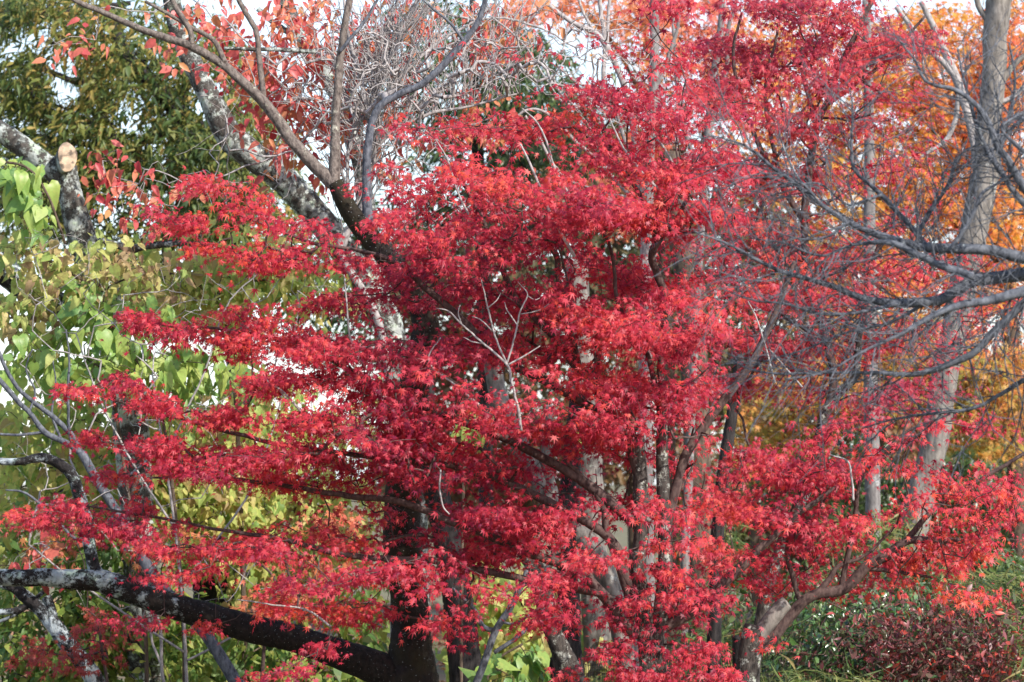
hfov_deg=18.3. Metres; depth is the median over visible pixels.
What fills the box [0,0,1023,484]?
sky
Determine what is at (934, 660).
bronze shrub
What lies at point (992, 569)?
evergreen shrub
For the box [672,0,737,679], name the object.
pale tree
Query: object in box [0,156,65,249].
creeper
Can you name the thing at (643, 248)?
bare tree
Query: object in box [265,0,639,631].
tree
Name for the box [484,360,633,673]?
pale tree
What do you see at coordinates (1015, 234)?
maple tree
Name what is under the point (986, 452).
maple tree
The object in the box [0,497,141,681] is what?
maple sapling
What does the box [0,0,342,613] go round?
evergreen tree
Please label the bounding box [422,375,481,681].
dark tree
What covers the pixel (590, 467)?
grey tree
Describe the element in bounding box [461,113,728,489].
distant tree
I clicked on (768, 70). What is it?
maple tree
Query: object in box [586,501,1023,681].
bamboo grass
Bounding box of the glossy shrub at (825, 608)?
[732,563,975,681]
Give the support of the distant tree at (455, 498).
on the ground at (620, 536)
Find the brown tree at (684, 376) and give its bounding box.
[661,151,721,673]
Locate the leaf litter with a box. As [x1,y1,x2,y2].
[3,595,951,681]
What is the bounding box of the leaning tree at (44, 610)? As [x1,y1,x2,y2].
[0,586,105,681]
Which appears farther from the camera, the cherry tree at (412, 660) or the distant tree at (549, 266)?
the distant tree at (549, 266)
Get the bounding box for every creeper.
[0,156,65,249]
[0,219,197,681]
[0,280,270,681]
[86,213,364,681]
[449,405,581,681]
[459,643,552,681]
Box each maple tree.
[0,0,854,681]
[489,0,802,670]
[659,0,1023,681]
[710,303,1023,674]
[712,0,1023,678]
[716,410,1023,681]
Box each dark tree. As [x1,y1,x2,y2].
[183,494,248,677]
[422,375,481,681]
[706,331,745,681]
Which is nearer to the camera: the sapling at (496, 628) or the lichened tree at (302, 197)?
the sapling at (496, 628)
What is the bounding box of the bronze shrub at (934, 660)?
[778,567,1023,681]
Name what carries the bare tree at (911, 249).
on the ground at (620, 536)
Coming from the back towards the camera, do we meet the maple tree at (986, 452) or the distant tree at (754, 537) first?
the distant tree at (754, 537)
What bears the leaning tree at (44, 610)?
on the ground at (620, 536)
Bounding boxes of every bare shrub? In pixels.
[10,228,366,681]
[769,576,1021,681]
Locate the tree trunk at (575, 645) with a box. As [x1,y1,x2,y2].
[555,390,586,671]
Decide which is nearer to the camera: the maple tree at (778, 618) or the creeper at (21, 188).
the maple tree at (778, 618)
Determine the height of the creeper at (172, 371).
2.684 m
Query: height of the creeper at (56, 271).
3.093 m
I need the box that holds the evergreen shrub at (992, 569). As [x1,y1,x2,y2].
[667,532,1023,681]
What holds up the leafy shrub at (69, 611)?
on the ground at (620, 536)
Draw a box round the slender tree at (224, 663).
[0,329,244,681]
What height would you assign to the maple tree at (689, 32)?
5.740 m
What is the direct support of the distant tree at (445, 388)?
on the ground at (620, 536)
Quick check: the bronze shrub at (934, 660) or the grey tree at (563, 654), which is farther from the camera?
the bronze shrub at (934, 660)
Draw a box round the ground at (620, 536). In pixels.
[0,484,1008,681]
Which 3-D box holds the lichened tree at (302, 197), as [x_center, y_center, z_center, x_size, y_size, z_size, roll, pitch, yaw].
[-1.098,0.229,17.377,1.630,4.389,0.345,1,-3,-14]
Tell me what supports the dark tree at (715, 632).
on the ground at (620, 536)
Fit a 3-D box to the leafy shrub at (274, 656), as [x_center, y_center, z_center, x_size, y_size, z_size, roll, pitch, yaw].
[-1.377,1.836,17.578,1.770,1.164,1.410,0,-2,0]
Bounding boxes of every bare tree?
[127,0,683,635]
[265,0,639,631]
[504,0,673,665]
[645,0,1023,502]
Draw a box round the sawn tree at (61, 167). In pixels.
[0,120,209,681]
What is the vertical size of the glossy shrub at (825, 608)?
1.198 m
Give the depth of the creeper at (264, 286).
17.14 m
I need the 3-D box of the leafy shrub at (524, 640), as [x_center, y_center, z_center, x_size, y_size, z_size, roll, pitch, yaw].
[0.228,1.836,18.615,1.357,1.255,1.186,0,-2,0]
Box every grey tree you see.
[500,519,587,681]
[566,260,611,681]
[895,0,1023,680]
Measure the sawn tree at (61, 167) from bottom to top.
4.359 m
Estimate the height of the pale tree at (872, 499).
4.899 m
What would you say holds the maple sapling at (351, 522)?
on the ground at (620, 536)
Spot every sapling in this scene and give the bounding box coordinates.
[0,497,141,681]
[19,502,375,678]
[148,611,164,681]
[452,565,549,681]
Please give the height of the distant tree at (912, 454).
3.262 m
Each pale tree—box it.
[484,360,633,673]
[613,0,680,609]
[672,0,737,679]
[862,0,884,675]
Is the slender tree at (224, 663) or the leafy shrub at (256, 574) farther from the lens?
the leafy shrub at (256, 574)
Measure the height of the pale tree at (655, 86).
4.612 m
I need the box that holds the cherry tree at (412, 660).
[0,0,565,681]
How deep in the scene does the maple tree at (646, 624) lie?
13.78 m
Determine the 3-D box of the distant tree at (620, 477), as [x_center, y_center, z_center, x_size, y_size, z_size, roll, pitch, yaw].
[1.394,1.122,36.012,3.297,4.231,3.798,0,-2,0]
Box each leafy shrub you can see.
[0,378,307,664]
[0,448,41,639]
[0,488,240,681]
[162,581,389,681]
[170,364,384,637]
[435,548,615,681]
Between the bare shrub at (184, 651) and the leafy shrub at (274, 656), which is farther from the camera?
the leafy shrub at (274, 656)
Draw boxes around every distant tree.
[353,209,567,551]
[354,384,618,578]
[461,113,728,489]
[506,279,744,614]
[618,187,861,624]
[653,431,882,599]
[734,330,991,514]
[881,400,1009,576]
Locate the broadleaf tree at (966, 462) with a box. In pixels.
[733,428,1010,659]
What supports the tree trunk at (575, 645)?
on the ground at (620, 536)
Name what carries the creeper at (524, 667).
on the ground at (620, 536)
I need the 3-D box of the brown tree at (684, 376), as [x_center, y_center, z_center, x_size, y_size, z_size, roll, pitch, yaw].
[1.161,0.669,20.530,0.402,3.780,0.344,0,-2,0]
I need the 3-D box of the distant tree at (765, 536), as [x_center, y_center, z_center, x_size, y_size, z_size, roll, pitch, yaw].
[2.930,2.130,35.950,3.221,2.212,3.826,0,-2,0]
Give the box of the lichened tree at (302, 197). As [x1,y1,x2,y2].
[163,0,448,619]
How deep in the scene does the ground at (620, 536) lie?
52.23 m
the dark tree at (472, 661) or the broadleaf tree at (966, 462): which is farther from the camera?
the broadleaf tree at (966, 462)
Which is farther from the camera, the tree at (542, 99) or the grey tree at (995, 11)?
the tree at (542, 99)
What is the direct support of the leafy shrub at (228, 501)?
on the ground at (620, 536)
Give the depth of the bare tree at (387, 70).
15.93 m
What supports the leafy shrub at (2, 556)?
on the ground at (620, 536)
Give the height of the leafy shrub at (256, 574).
2.407 m
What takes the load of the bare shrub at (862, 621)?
on the ground at (620, 536)

